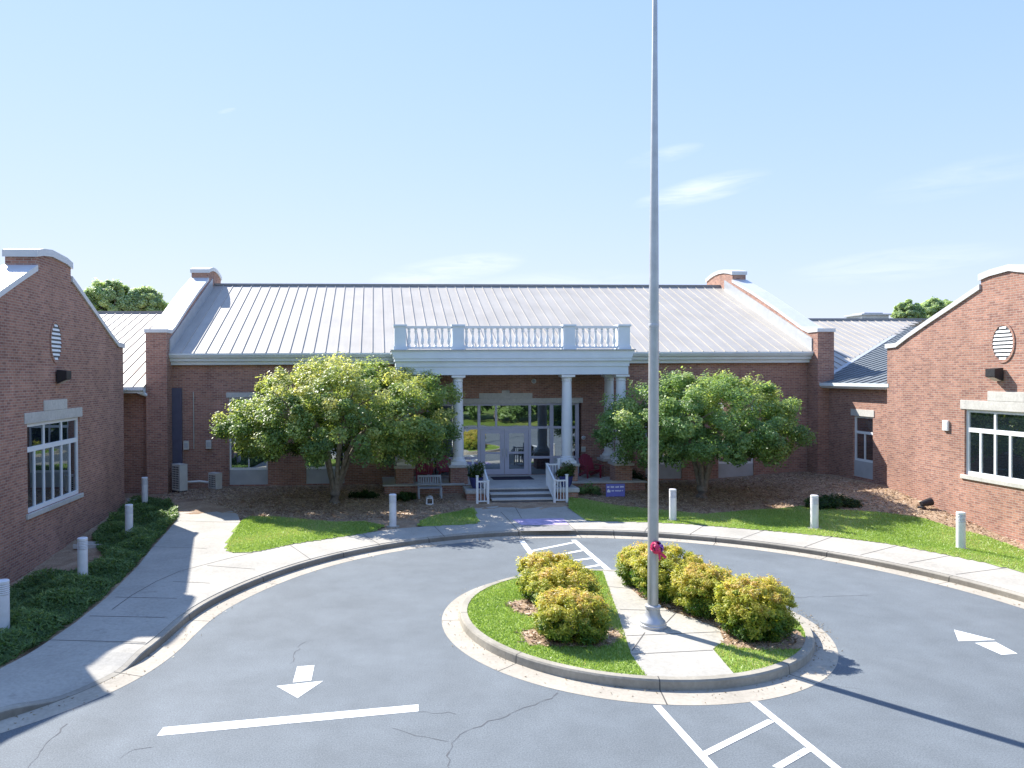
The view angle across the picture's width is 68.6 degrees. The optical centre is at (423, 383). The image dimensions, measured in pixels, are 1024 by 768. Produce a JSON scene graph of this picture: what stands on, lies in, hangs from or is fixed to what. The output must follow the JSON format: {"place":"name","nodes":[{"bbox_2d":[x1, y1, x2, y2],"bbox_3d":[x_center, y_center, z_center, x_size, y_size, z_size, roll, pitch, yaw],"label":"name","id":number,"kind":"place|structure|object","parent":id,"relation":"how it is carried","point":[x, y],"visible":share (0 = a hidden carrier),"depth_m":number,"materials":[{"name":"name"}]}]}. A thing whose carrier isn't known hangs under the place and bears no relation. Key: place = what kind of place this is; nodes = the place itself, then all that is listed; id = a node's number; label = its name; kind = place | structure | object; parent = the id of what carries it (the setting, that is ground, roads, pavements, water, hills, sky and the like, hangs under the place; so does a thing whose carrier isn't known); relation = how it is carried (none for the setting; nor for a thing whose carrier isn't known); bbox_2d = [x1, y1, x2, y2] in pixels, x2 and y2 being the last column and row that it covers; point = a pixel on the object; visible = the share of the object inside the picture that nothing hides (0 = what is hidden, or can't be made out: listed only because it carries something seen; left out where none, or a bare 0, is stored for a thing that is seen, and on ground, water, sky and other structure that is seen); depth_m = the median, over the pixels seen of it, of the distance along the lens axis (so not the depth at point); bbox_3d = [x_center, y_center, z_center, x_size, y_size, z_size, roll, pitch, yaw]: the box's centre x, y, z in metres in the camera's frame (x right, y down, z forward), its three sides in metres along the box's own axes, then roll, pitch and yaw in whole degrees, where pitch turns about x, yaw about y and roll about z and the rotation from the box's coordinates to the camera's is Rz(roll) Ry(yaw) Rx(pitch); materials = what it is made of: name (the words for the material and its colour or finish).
{"place":"outdoors","nodes":[
{"label":"outdoors","id":0,"kind":"place"},
{"bbox_2d":[0,640,144,706],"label":"sidewalk ramp","id":1,"kind":"structure","parent":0,"point":[49,669],"depth_m":13.54,"materials":[{"name":"concrete"}]},
{"bbox_2d":[224,516,383,552],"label":"lawn","id":2,"kind":"structure","parent":0,"point":[268,541],"depth_m":24.75,"materials":[{"name":"green plant"}]},
{"bbox_2d":[417,508,479,525],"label":"lawn","id":3,"kind":"structure","parent":0,"point":[478,520],"depth_m":26.66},
{"bbox_2d":[0,538,1023,767],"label":"road","id":4,"kind":"structure","parent":0,"point":[932,691],"depth_m":12.54,"materials":[{"name":"grey asphalt"}]},
{"bbox_2d":[157,704,417,735],"bbox_3d":[-2.058,5.277,11.718,4.052,0.001,0.275,0,1,-11],"label":"stop line","id":5,"kind":"object","parent":4,"relation":"on","point":[182,729],"visible":1,"depth_m":11.67,"materials":[{"name":"paint"}]},
{"bbox_2d":[277,665,321,697],"bbox_3d":[-2.147,5.260,13.204,0.714,0.001,1.390,0,1,14],"label":"arrow marking","id":6,"kind":"object","parent":4,"relation":"on","point":[303,673],"visible":1,"depth_m":13.07,"materials":[{"name":"paint"}]},
{"bbox_2d":[28,595,859,767],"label":"road cracks","id":7,"kind":"object","parent":4,"relation":"on","point":[424,711],"visible":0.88,"depth_m":11.44,"materials":[{"name":"grey asphalt"}]},
{"bbox_2d":[0,530,1023,720],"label":"kerb","id":8,"kind":"structure","parent":4,"relation":"on","point":[152,645],"depth_m":20.28,"materials":[{"name":"concrete"}]},
{"bbox_2d":[0,535,1023,732],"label":"gutter","id":9,"kind":"object","parent":4,"relation":"on","point":[176,642],"visible":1,"depth_m":17.62,"materials":[{"name":"concrete"}]},
{"bbox_2d":[8,535,1022,729],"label":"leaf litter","id":10,"kind":"object","parent":9,"relation":"on","point":[565,678],"visible":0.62,"depth_m":15.10,"materials":[{"name":"brown plant"}]},
{"bbox_2d":[460,569,814,690],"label":"island kerb","id":11,"kind":"structure","parent":4,"relation":"on","point":[801,657],"depth_m":13.19,"materials":[{"name":"concrete"}]},
{"bbox_2d":[467,570,805,674],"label":"island lawn","id":12,"kind":"structure","parent":11,"relation":"in","point":[596,652],"depth_m":14.19,"materials":[{"name":"green plant"}]},
{"bbox_2d":[614,541,667,587],"bbox_3d":[5.421,4.517,18.589,1.400,1.184,1.284,0,1,-4],"label":"flowering shrub","id":13,"kind":"object","parent":12,"relation":"on","point":[624,569],"visible":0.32,"depth_m":18.38,"materials":[{"name":"green plant"}]},
{"bbox_2d":[511,586,804,649],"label":"island mulch","id":14,"kind":"object","parent":12,"relation":"on","point":[800,642],"visible":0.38,"depth_m":14.67,"materials":[{"name":"brown wood"}]},
{"bbox_2d":[513,549,582,598],"bbox_3d":[2.957,4.516,17.410,1.654,1.188,1.504,0,1,-4],"label":"flowering shrub","id":15,"kind":"object","parent":14,"relation":"on","point":[528,564],"visible":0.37,"depth_m":17.30,"materials":[{"name":"green plant"}]},
{"bbox_2d":[523,560,606,611],"bbox_3d":[3.098,4.569,16.523,1.718,1.210,1.644,0,1,-4],"label":"flowering shrub","id":16,"kind":"object","parent":14,"relation":"on","point":[542,580],"visible":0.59,"depth_m":16.27,"materials":[{"name":"green plant"}]},
{"bbox_2d":[529,585,615,646],"bbox_3d":[2.890,4.599,14.751,1.652,1.126,1.554,0,1,-4],"label":"flowering shrub","id":17,"kind":"object","parent":14,"relation":"on","point":[588,626],"visible":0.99,"depth_m":14.39,"materials":[{"name":"green plant"}]},
{"bbox_2d":[626,542,709,603],"bbox_3d":[5.750,4.387,17.443,1.906,1.473,1.958,0,1,-4],"label":"flowering shrub","id":18,"kind":"object","parent":14,"relation":"on","point":[639,563],"visible":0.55,"depth_m":17.16,"materials":[{"name":"green plant"}]},
{"bbox_2d":[666,560,737,619],"bbox_3d":[6.135,4.522,16.326,1.570,1.298,1.457,0,1,-4],"label":"flowering shrub","id":19,"kind":"object","parent":14,"relation":"on","point":[696,599],"visible":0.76,"depth_m":16.01,"materials":[{"name":"green plant"}]},
{"bbox_2d":[709,572,803,644],"bbox_3d":[6.639,4.441,14.877,1.733,1.414,1.638,0,1,-4],"label":"flowering shrub","id":20,"kind":"object","parent":14,"relation":"on","point":[745,603],"visible":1,"depth_m":14.48,"materials":[{"name":"green plant"}]},
{"bbox_2d":[603,571,732,676],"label":"island path","id":21,"kind":"structure","parent":12,"relation":"on","point":[692,660],"depth_m":14.57,"materials":[{"name":"concrete"}]},
{"bbox_2d":[639,0,666,630],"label":"flagpole","id":22,"kind":"object","parent":21,"relation":"on","point":[651,619],"visible":0.98,"depth_m":15.30,"materials":[{"name":"metal"}]},
{"bbox_2d":[650,541,666,560],"bbox_3d":[4.798,3.423,15.288,0.297,0.398,0.233,-1,1,-22],"label":"ribbon bow","id":23,"kind":"object","parent":22,"relation":"attached to","point":[657,545],"visible":1,"depth_m":15.24,"materials":[{"name":"pink fabric"}]},
{"bbox_2d":[442,583,837,704],"bbox_3d":[4.413,5.191,16.255,8.047,0.006,8.239,0,1,-4],"label":"island gutter","id":24,"kind":"object","parent":4,"relation":"on","point":[817,670],"visible":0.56,"depth_m":13.06,"materials":[{"name":"concrete"}]},
{"bbox_2d":[520,540,840,767],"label":"crosswalk marking","id":25,"kind":"object","parent":4,"relation":"on","point":[692,744],"visible":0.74,"depth_m":11.12,"materials":[{"name":"paint"}]},
{"bbox_2d":[954,630,1016,654],"bbox_3d":[11.181,5.174,14.934,0.750,0.001,1.352,-1,1,-22],"label":"arrow marking","id":26,"kind":"object","parent":4,"relation":"on","point":[992,646],"visible":1,"depth_m":14.89,"materials":[{"name":"paint"}]},
{"bbox_2d":[0,444,1023,668],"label":"mulch bed","id":27,"kind":"object","parent":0,"point":[65,558],"visible":0.06,"depth_m":29.89,"materials":[{"name":"brown wood"}]},
{"bbox_2d":[0,579,9,628],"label":"bollard light","id":28,"kind":"object","parent":27,"relation":"on","point":[4,603],"visible":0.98,"depth_m":15.30,"materials":[{"name":"paint"}]},
{"bbox_2d":[0,249,124,583],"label":"brick wing","id":29,"kind":"structure","parent":27,"relation":"on","point":[61,465],"depth_m":23.74,"materials":[{"name":"red brick"}]},
{"bbox_2d":[24,399,83,519],"bbox_3d":[-11.903,2.241,23.955,0.220,3.474,4.286,0,1,-4],"label":"window","id":30,"kind":"structure","parent":29,"relation":"in","point":[52,442],"depth_m":23.85,"materials":[{"name":"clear glass"}]},
{"bbox_2d":[56,370,70,383],"bbox_3d":[-11.697,-0.239,24.133,0.358,0.445,0.380,0,1,-4],"label":"wall floodlight","id":31,"kind":"object","parent":29,"relation":"attached to","point":[63,376],"depth_m":23.95,"materials":[{"name":"black metal"}]},
{"bbox_2d":[77,537,87,575],"bbox_3d":[-8.871,4.595,19.334,0.258,1.220,0.258,0,1,6],"label":"bollard light","id":32,"kind":"object","parent":27,"relation":"on","point":[82,556],"visible":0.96,"depth_m":19.24,"materials":[{"name":"paint"}]},
{"bbox_2d":[73,541,103,548],"bbox_3d":[-10.837,5.289,24.454,1.200,0.130,0.440,0,1,-4],"label":"splash block","id":33,"kind":"object","parent":27,"relation":"on","point":[91,545],"depth_m":24.24,"materials":[{"name":"concrete"}]},
{"bbox_2d":[0,495,178,665],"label":"ground cover","id":34,"kind":"object","parent":27,"relation":"on","point":[50,595],"visible":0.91,"depth_m":18.90,"materials":[{"name":"green plant"}]},
{"bbox_2d":[83,278,137,310],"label":"background tree","id":35,"kind":"object","parent":27,"relation":"on","point":[107,295],"visible":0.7,"depth_m":57.36,"materials":[{"name":"green plant"}]},
{"bbox_2d":[125,504,132,536],"bbox_3d":[-9.765,4.593,24.636,0.258,1.220,0.258,-1,1,-44],"label":"bollard light","id":36,"kind":"object","parent":27,"relation":"on","point":[128,516],"visible":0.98,"depth_m":24.54,"materials":[{"name":"paint"}]},
{"bbox_2d":[97,311,163,492],"bbox_3d":[-18.764,0.474,42.287,12.015,9.700,24.800,0,1,-4],"label":"brick link","id":37,"kind":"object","parent":27,"relation":"on","point":[126,328],"visible":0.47,"depth_m":33.70,"materials":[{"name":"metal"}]},
{"bbox_2d":[141,477,147,502],"bbox_3d":[-11.375,4.400,30.302,0.258,1.220,0.258,0,1,-4],"label":"bollard light","id":38,"kind":"object","parent":27,"relation":"on","point":[144,490],"visible":0.97,"depth_m":30.20,"materials":[{"name":"paint"}]},
{"bbox_2d":[124,286,168,387],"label":"background tree","id":39,"kind":"object","parent":27,"relation":"on","point":[148,298],"visible":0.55,"depth_m":58.70,"materials":[{"name":"green plant"}]},
{"bbox_2d":[172,463,187,492],"bbox_3d":[-11.000,4.260,33.509,0.640,1.332,0.460,0,1,38],"label":"condenser unit","id":40,"kind":"object","parent":27,"relation":"on","point":[179,478],"visible":0.99,"depth_m":33.32,"materials":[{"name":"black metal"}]},
{"bbox_2d":[188,480,207,482],"bbox_3d":[-10.292,4.460,33.883,1.062,0.150,0.150,0,1,-4],"label":"refrigerant pipe","id":41,"kind":"object","parent":40,"relation":"attached to","point":[197,481],"visible":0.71,"depth_m":33.86,"materials":[{"name":"grey metal"}]},
{"bbox_2d":[208,472,221,489],"bbox_3d":[-9.428,4.436,33.612,0.580,0.865,0.400,0,1,36],"label":"condenser unit","id":42,"kind":"object","parent":27,"relation":"on","point":[214,480],"visible":0.97,"depth_m":33.46,"materials":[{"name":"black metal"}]},
{"bbox_2d":[208,351,467,503],"bbox_3d":[-3.383,1.781,30.451,10.564,6.416,7.495,0,1,-4],"label":"spreading tree","id":43,"kind":"object","parent":27,"relation":"on","point":[262,427],"visible":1,"depth_m":28.72,"materials":[{"name":"green plant"}]},
{"bbox_2d":[348,489,379,498],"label":"plant","id":44,"kind":"object","parent":27,"relation":"on","point":[366,493],"visible":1,"depth_m":31.17,"materials":[{"name":"green plant"}]},
{"bbox_2d":[386,525,398,528],"bbox_3d":[-1.083,4.964,25.860,0.460,0.070,0.460,0,1,-4],"label":"bollard footing","id":45,"kind":"object","parent":27,"relation":"on","point":[394,527],"visible":0.83,"depth_m":25.73,"materials":[{"name":"concrete"}]},
{"bbox_2d":[389,493,395,526],"bbox_3d":[-1.086,4.429,25.854,0.258,1.220,0.258,0,1,16],"label":"bollard light","id":46,"kind":"object","parent":45,"relation":"on","point":[392,509],"visible":0.97,"depth_m":25.75,"materials":[{"name":"paint"}]},
{"bbox_2d":[396,491,416,501],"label":"plant","id":47,"kind":"object","parent":27,"relation":"on","point":[407,496],"visible":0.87,"depth_m":30.48,"materials":[{"name":"green plant"}]},
{"bbox_2d":[426,495,432,504],"bbox_3d":[0.227,4.680,30.041,0.320,0.370,0.320,0,1,-4],"label":"garden lantern","id":48,"kind":"object","parent":27,"relation":"on","point":[429,499],"visible":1,"depth_m":29.94,"materials":[{"name":"white glass"}]},
{"bbox_2d":[418,475,441,498],"bbox_3d":[0.246,4.313,31.274,1.010,0.920,0.570,0,1,-4],"label":"garden bench","id":49,"kind":"object","parent":27,"relation":"on","point":[432,483],"visible":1,"depth_m":31.45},
{"bbox_2d":[144,267,835,494],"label":"brick hall","id":50,"kind":"structure","parent":27,"relation":"on","point":[214,344],"depth_m":35.74,"materials":[{"name":"red brick"}]},
{"bbox_2d":[183,441,188,449],"bbox_3d":[-10.940,2.821,34.233,0.240,0.400,0.125,0,1,-4],"label":"junction box","id":51,"kind":"object","parent":50,"relation":"attached to","point":[185,445],"visible":1,"depth_m":34.17,"materials":[{"name":"metal"}]},
{"bbox_2d":[206,440,211,448],"bbox_3d":[-9.926,2.789,34.298,0.240,0.400,0.125,0,1,-4],"label":"junction box","id":52,"kind":"object","parent":50,"relation":"attached to","point":[208,444],"visible":1,"depth_m":34.24,"materials":[{"name":"metal"}]},
{"bbox_2d":[226,392,267,484],"bbox_3d":[-8.143,2.530,34.539,1.995,4.284,0.175,0,1,-4],"label":"window","id":53,"kind":"structure","parent":50,"relation":"in","point":[246,471],"depth_m":34.55,"materials":[{"name":"clear glass"}]},
{"bbox_2d":[306,392,344,483],"bbox_3d":[-4.617,2.510,34.766,2.019,4.284,0.175,0,1,-4],"label":"window","id":54,"kind":"structure","parent":50,"relation":"in","point":[315,476],"depth_m":34.76,"materials":[{"name":"grey glass"}]},
{"bbox_2d":[481,429,504,474],"bbox_3d":[3.261,3.231,35.328,1.130,2.154,0.125,0,1,-4],"label":"entrance door","id":55,"kind":"structure","parent":50,"relation":"in","point":[492,440],"depth_m":35.35,"materials":[{"name":"clear glass"}]},
{"bbox_2d":[505,429,528,473],"bbox_3d":[4.410,3.224,35.402,1.142,2.154,0.125,0,1,-4],"label":"entrance door","id":56,"kind":"structure","parent":50,"relation":"in","point":[516,440],"depth_m":35.43,"materials":[{"name":"clear glass"}]},
{"bbox_2d":[645,390,683,478],"bbox_3d":[11.509,2.419,35.806,2.019,4.284,0.175,0,1,-4],"label":"window","id":57,"kind":"structure","parent":50,"relation":"in","point":[664,473],"depth_m":35.83,"materials":[{"name":"grey glass"}]},
{"bbox_2d":[718,391,752,477],"bbox_3d":[15.086,2.398,36.036,1.995,4.284,0.175,0,1,-4],"label":"window","id":58,"kind":"structure","parent":50,"relation":"in","point":[724,470],"depth_m":36.04,"materials":[{"name":"grey glass"}]},
{"bbox_2d":[579,481,601,495],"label":"plant","id":59,"kind":"object","parent":27,"relation":"on","point":[595,489],"visible":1,"depth_m":31.75,"materials":[{"name":"green plant"}]},
{"bbox_2d":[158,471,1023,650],"bbox_3d":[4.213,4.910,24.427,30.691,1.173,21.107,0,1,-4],"label":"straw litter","id":60,"kind":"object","parent":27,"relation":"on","point":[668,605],"visible":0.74,"depth_m":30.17,"materials":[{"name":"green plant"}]},
{"bbox_2d":[606,484,624,496],"bbox_3d":[8.065,4.529,31.348,0.806,0.646,0.029,0,1,-4],"label":"yard sign","id":61,"kind":"object","parent":27,"relation":"on","point":[612,490],"visible":0.98,"depth_m":31.34,"materials":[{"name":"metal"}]},
{"bbox_2d":[632,469,647,482],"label":"plant","id":62,"kind":"object","parent":27,"relation":"on","point":[640,476],"visible":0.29,"depth_m":34.03,"materials":[{"name":"green plant"}]},
{"bbox_2d":[669,489,676,520],"bbox_3d":[8.919,4.370,26.670,0.258,1.220,0.258,-1,1,-24],"label":"bollard light","id":63,"kind":"object","parent":27,"relation":"on","point":[672,505],"visible":0.98,"depth_m":26.57,"materials":[{"name":"paint"}]},
{"bbox_2d":[588,366,817,497],"bbox_3d":[11.577,2.009,31.377,9.528,5.797,7.746,0,1,-4],"label":"spreading tree","id":64,"kind":"object","parent":27,"relation":"on","point":[678,434],"visible":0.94,"depth_m":29.59,"materials":[{"name":"green plant"}]},
{"bbox_2d":[810,495,818,528],"bbox_3d":[13.207,4.366,25.168,0.258,1.220,0.258,0,1,26],"label":"bollard light","id":65,"kind":"object","parent":27,"relation":"on","point":[814,512],"visible":0.97,"depth_m":25.07,"materials":[{"name":"paint"}]},
{"bbox_2d":[803,492,863,509],"bbox_3d":[15.691,4.501,28.584,2.294,0.721,1.319,0,1,-4],"label":"plant","id":66,"kind":"object","parent":27,"relation":"on","point":[831,500],"visible":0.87,"depth_m":28.39,"materials":[{"name":"green plant"}]},
{"bbox_2d":[808,318,928,484],"bbox_3d":[26.220,0.511,43.178,15.920,9.160,25.615,0,1,-4],"label":"brick link","id":67,"kind":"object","parent":27,"relation":"on","point":[857,385],"visible":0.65,"depth_m":34.40,"materials":[{"name":"red brick"}]},
{"bbox_2d":[851,409,873,478],"bbox_3d":[19.451,2.637,32.904,0.175,3.009,1.576,0,1,-4],"label":"window","id":68,"kind":"structure","parent":67,"relation":"in","point":[863,462],"depth_m":32.92,"materials":[{"name":"white glass"}]},
{"bbox_2d":[844,313,891,317],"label":"roof vent unit","id":69,"kind":"object","parent":67,"relation":"on","point":[869,315],"visible":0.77,"depth_m":53.59,"materials":[{"name":"metal"}]},
{"bbox_2d":[890,299,926,317],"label":"background tree","id":70,"kind":"object","parent":27,"relation":"on","point":[907,308],"visible":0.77,"depth_m":59.98,"materials":[{"name":"green plant"}]},
{"bbox_2d":[917,498,933,508],"bbox_3d":[18.785,4.467,27.893,0.539,0.403,0.300,0,1,-4],"label":"ground spotlight","id":71,"kind":"object","parent":27,"relation":"on","point":[926,502],"visible":1,"depth_m":27.80,"materials":[{"name":"black metal"}]},
{"bbox_2d":[919,296,953,317],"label":"background tree","id":72,"kind":"object","parent":27,"relation":"on","point":[931,306],"visible":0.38,"depth_m":60.98,"materials":[{"name":"green plant"}]},
{"bbox_2d":[0,0,1023,317],"label":"sky","id":73,"kind":"structure","parent":0,"point":[848,157],"materials":[{"name":"blue"}]},
{"bbox_2d":[51,498,1023,651],"bbox_3d":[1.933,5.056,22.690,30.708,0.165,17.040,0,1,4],"label":"sidewalk","id":74,"kind":"structure","parent":0,"point":[199,539],"depth_m":21.36,"materials":[{"name":"concrete"}]},
{"bbox_2d":[382,324,646,502],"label":"portico","id":75,"kind":"structure","parent":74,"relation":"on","point":[564,360],"depth_m":32.60,"materials":[{"name":"paint"}]},
{"bbox_2d":[414,458,435,481],"bbox_3d":[0.046,3.850,33.611,0.930,1.074,1.032,0,1,6],"label":"garden chair","id":76,"kind":"object","parent":75,"relation":"on","point":[429,469],"visible":0.72,"depth_m":33.82,"materials":[{"name":"red paint"}]},
{"bbox_2d":[434,455,450,474],"bbox_3d":[0.977,3.838,34.273,0.930,1.074,1.032,0,1,-9],"label":"garden chair","id":77,"kind":"object","parent":75,"relation":"on","point":[439,469],"visible":0.45,"depth_m":34.52,"materials":[{"name":"red paint"}]},
{"bbox_2d":[467,461,484,488],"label":"potted plant","id":78,"kind":"object","parent":75,"relation":"on","point":[477,470],"visible":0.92,"depth_m":31.04,"materials":[{"name":"green plant"}]},
{"bbox_2d":[471,459,489,503],"bbox_3d":[2.334,4.041,30.885,0.562,1.670,1.470,0,1,-4],"label":"handrail","id":79,"kind":"object","parent":75,"relation":"on","point":[485,483],"visible":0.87,"depth_m":30.20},
{"bbox_2d":[491,476,532,479],"bbox_3d":[4.045,4.321,34.180,1.866,0.016,1.000,0,1,-4],"label":"door mat","id":80,"kind":"object","parent":75,"relation":"on","point":[514,478],"depth_m":34.00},
{"bbox_2d":[545,458,568,502],"bbox_3d":[5.540,4.023,31.091,0.634,1.670,1.470,0,1,-4],"label":"handrail","id":81,"kind":"object","parent":75,"relation":"on","point":[551,482],"visible":1,"depth_m":30.66,"materials":[{"name":"white metal"}]},
{"bbox_2d":[555,460,576,486],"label":"potted plant","id":82,"kind":"object","parent":75,"relation":"on","point":[564,470],"visible":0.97,"depth_m":31.30,"materials":[{"name":"green plant"}]},
{"bbox_2d":[578,453,603,478],"bbox_3d":[7.673,3.803,34.452,0.930,1.074,1.032,0,1,-16],"label":"garden chair","id":83,"kind":"object","parent":75,"relation":"on","point":[587,465],"visible":0.98,"depth_m":34.69,"materials":[{"name":"red paint"}]},
{"bbox_2d":[513,518,568,524],"bbox_3d":[4.182,4.914,26.544,1.885,0.001,1.181,0,1,-4],"label":"painted band","id":84,"kind":"object","parent":74,"relation":"on","point":[553,521],"visible":1,"depth_m":26.58,"materials":[{"name":"paint"}]},
{"bbox_2d":[520,525,572,530],"bbox_3d":[4.140,4.926,25.475,1.839,0.001,0.969,0,1,-1],"label":"tactile pad","id":85,"kind":"object","parent":74,"relation":"on","point":[545,527],"visible":1,"depth_m":25.39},
{"bbox_2d":[227,497,1023,572],"bbox_3d":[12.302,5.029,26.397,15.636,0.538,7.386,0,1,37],"label":"lawn","id":86,"kind":"structure","parent":0,"point":[569,501],"depth_m":25.86,"materials":[{"name":"green plant"}]},
{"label":"bollard footing","id":87,"kind":"structure","parent":0,"visible":0},
{"bbox_2d":[956,511,965,548],"bbox_3d":[16.411,4.519,22.743,0.258,1.220,0.258,0,1,-14],"label":"bollard light","id":88,"kind":"object","parent":87,"relation":"on","point":[960,530],"visible":0.94,"depth_m":22.65,"materials":[{"name":"paint"}]},
{"label":"ground","id":89,"kind":"structure","parent":0,"visible":0},
{"bbox_2d":[885,264,1023,543],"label":"brick wing","id":90,"kind":"structure","parent":89,"relation":"on","point":[970,462],"depth_m":26.51,"materials":[{"name":"red brick"}]},
{"bbox_2d":[942,420,948,430],"bbox_3d":[19.237,1.535,27.439,0.087,0.380,0.260,0,1,-4],"label":"wall box","id":91,"kind":"object","parent":90,"relation":"attached to","point":[945,425],"visible":1,"depth_m":27.39,"materials":[{"name":"white plastic"}]},
{"bbox_2d":[960,391,1023,488],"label":"window","id":92,"kind":"structure","parent":90,"relation":"in","point":[995,436],"depth_m":25.34,"materials":[{"name":"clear glass"}]},
{"bbox_2d":[985,368,1002,380],"bbox_3d":[19.244,-0.327,25.078,0.358,0.445,0.380,0,1,-4],"label":"wall floodlight","id":93,"kind":"object","parent":90,"relation":"attached to","point":[994,374],"depth_m":24.93,"materials":[{"name":"black metal"}]}
]}

